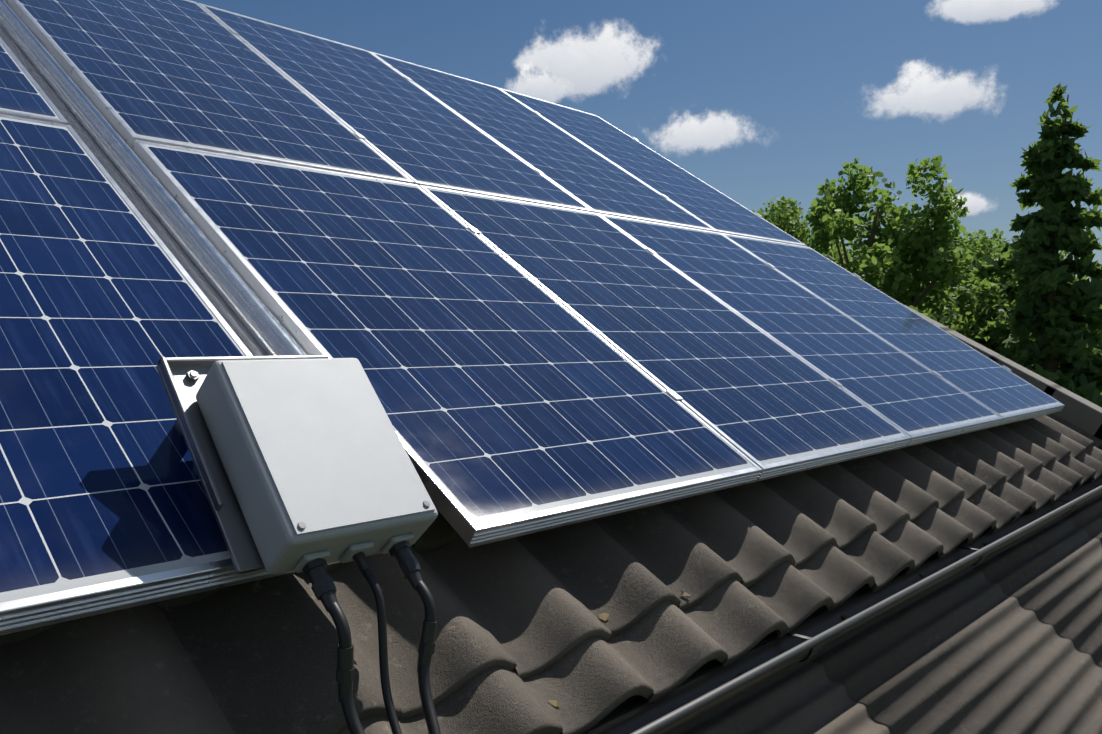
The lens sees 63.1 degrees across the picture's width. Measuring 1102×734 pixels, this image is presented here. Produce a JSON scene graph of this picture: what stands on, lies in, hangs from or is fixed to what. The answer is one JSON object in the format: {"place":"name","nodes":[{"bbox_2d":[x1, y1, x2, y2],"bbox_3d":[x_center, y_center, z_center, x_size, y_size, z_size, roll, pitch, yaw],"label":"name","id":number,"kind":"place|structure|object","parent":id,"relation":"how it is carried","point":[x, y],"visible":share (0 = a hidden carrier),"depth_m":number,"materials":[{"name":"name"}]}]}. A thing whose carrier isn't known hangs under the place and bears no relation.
{"place":"outdoors","nodes":[
{"label":"outdoors","id":0,"kind":"place"},
{"bbox_2d":[0,414,1101,733],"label":"roof tiles","id":1,"kind":"object","parent":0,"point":[524,634],"visible":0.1,"depth_m":1.66,"materials":[{"name":"concrete"}]},
{"bbox_2d":[229,29,1011,399],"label":"panel mounting rails","id":2,"kind":"object","parent":1,"relation":"on","point":[671,393],"visible":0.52,"depth_m":3.46,"materials":[{"name":"metal"}]},
{"bbox_2d":[0,37,67,124],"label":"solar panel","id":3,"kind":"object","parent":2,"relation":"on","point":[23,94],"visible":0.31,"depth_m":2.45,"materials":[{"name":"glass"}]},
{"bbox_2d":[0,0,307,355],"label":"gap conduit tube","id":4,"kind":"object","parent":2,"relation":"on","point":[258,328],"visible":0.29,"depth_m":2.18,"materials":[{"name":"metal"}]},
{"bbox_2d":[0,114,381,634],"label":"solar panel","id":5,"kind":"object","parent":2,"relation":"attached to","point":[106,305],"visible":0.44,"depth_m":1.45,"materials":[{"name":"glass"}]},
{"bbox_2d":[156,355,440,733],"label":"junction box","id":6,"kind":"object","parent":5,"relation":"attached to","point":[304,464],"visible":1,"depth_m":1.32,"materials":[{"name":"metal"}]},
{"bbox_2d":[5,0,413,183],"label":"solar panel","id":7,"kind":"object","parent":2,"relation":"attached to","point":[190,74],"visible":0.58,"depth_m":3.16,"materials":[{"name":"glass"}]},
{"bbox_2d":[198,3,593,212],"bbox_3d":[-0.764,-1.206,4.149,1.679,1.090,0.992,2,3,43],"label":"solar panel","id":8,"kind":"object","parent":2,"relation":"attached to","point":[416,134],"visible":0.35,"depth_m":4.01,"materials":[{"name":"glass"}]},
{"bbox_2d":[133,140,761,547],"bbox_3d":[-0.312,-0.167,2.401,1.410,0.919,0.992,2,3,43],"label":"solar panel","id":9,"kind":"object","parent":2,"relation":"attached to","point":[515,400],"visible":1,"depth_m":2.21,"materials":[{"name":"glass"}]},
{"bbox_2d":[369,51,716,231],"bbox_3d":[-0.085,-1.230,4.882,1.679,1.090,0.992,2,3,43],"label":"solar panel","id":10,"kind":"object","parent":2,"relation":"attached to","point":[593,180],"visible":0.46,"depth_m":4.77,"materials":[{"name":"glass"}]},
{"bbox_2d":[499,88,806,245],"bbox_3d":[0.594,-1.254,5.616,1.679,1.090,0.992,2,3,43],"label":"solar panel","id":11,"kind":"object","parent":2,"relation":"attached to","point":[710,206],"visible":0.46,"depth_m":5.51,"materials":[{"name":"glass"}]},
{"bbox_2d":[419,185,911,480],"bbox_3d":[0.367,-0.191,3.135,1.410,0.919,0.992,2,3,43],"label":"solar panel","id":12,"kind":"object","parent":2,"relation":"attached to","point":[769,406],"visible":0.94,"depth_m":2.99,"materials":[{"name":"glass"}]},
{"bbox_2d":[598,213,1002,446],"bbox_3d":[1.046,-0.215,3.868,1.410,0.919,0.992,2,3,43],"label":"solar panel","id":13,"kind":"object","parent":2,"relation":"attached to","point":[917,402],"visible":0.88,"depth_m":3.75,"materials":[{"name":"glass"}]},
{"bbox_2d":[721,233,1064,425],"bbox_3d":[1.725,-0.238,4.602,1.410,0.919,0.992,2,3,43],"label":"solar panel","id":14,"kind":"object","parent":2,"relation":"attached to","point":[1007,396],"visible":0.79,"depth_m":4.50,"materials":[{"name":"glass"}]},
{"bbox_2d":[191,0,1101,281],"label":"sky","id":15,"kind":"structure","parent":0,"point":[759,101],"materials":[{"name":"blue"}]},
{"bbox_2d":[616,484,1075,707],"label":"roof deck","id":16,"kind":"structure","parent":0,"point":[637,696],"depth_m":1.87,"materials":[{"name":"black"}]},
{"label":"ground","id":17,"kind":"structure","parent":0,"visible":0},
{"bbox_2d":[752,196,892,280],"bbox_3d":[7.232,-0.584,28.506,7.489,9.291,6.569,0,2,11],"label":"broadleaf tree","id":18,"kind":"object","parent":17,"relation":"on","point":[784,217],"visible":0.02,"depth_m":26.81,"materials":[{"name":"green plant"}]},
{"bbox_2d":[804,155,978,328],"bbox_3d":[6.770,-0.016,18.634,4.181,8.774,5.084,2,3,43],"label":"broadleaf tree","id":19,"kind":"object","parent":17,"relation":"on","point":[911,252],"visible":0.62,"depth_m":18.00,"materials":[{"name":"green plant"}]},
{"bbox_2d":[909,305,956,331],"bbox_3d":[5.509,1.561,15.208,5.111,5.834,4.793,2,3,43],"label":"bush","id":20,"kind":"object","parent":17,"relation":"on","point":[919,311],"depth_m":15.15,"materials":[{"name":"green plant"}]},
{"bbox_2d":[904,229,998,300],"bbox_3d":[12.417,-0.188,29.473,7.792,8.377,7.566,2,3,43],"label":"broadleaf tree","id":21,"kind":"object","parent":17,"relation":"on","point":[967,234],"depth_m":28.19,"materials":[{"name":"green plant"}]},
{"bbox_2d":[908,228,1101,391],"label":"broadleaf tree","id":22,"kind":"object","parent":17,"relation":"on","point":[992,304],"visible":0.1,"depth_m":21.31,"materials":[{"name":"green plant"}]},
{"bbox_2d":[970,83,1101,406],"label":"conifer tree","id":23,"kind":"object","parent":17,"relation":"on","point":[1057,307],"visible":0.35,"depth_m":13.71,"materials":[{"name":"green plant"}]},
{"bbox_2d":[1086,327,1101,392],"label":"tree","id":24,"kind":"object","parent":17,"relation":"on","point":[1098,347],"visible":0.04,"depth_m":17.96,"materials":[{"name":"green plant"}]},
{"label":"house walls","id":25,"kind":"object","parent":17,"relation":"on","visible":0},
{"bbox_2d":[894,299,1101,439],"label":"roof verge caps","id":26,"kind":"object","parent":25,"relation":"on","point":[1078,411],"visible":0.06,"depth_m":4.82,"materials":[{"name":"grey metal"}]},
{"bbox_2d":[589,475,1101,733],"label":"fascia board","id":27,"kind":"object","parent":26,"relation":"attached to","point":[626,707],"depth_m":2.18,"materials":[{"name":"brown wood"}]},
{"bbox_2d":[583,476,1101,733],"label":"gutter trough","id":28,"kind":"object","parent":27,"relation":"attached to","point":[683,704],"visible":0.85,"depth_m":2.06,"materials":[{"name":"grey metal"}]},
{"bbox_2d":[548,485,1098,706],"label":"fallen leaves","id":29,"kind":"object","parent":28,"relation":"on","point":[604,616],"visible":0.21,"depth_m":1.88,"materials":[{"name":"brown plant"}]},
{"bbox_3d":[3.585,2.590,1.311,6.400,4.107,14.445,2,3,43],"label":"lower roof deck","id":30,"kind":"object","parent":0,"visible":0},
{"bbox_2d":[682,496,1101,733],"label":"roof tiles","id":31,"kind":"object","parent":30,"relation":"on","point":[1008,641],"visible":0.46,"depth_m":2.48,"materials":[{"name":"concrete"}]}
]}

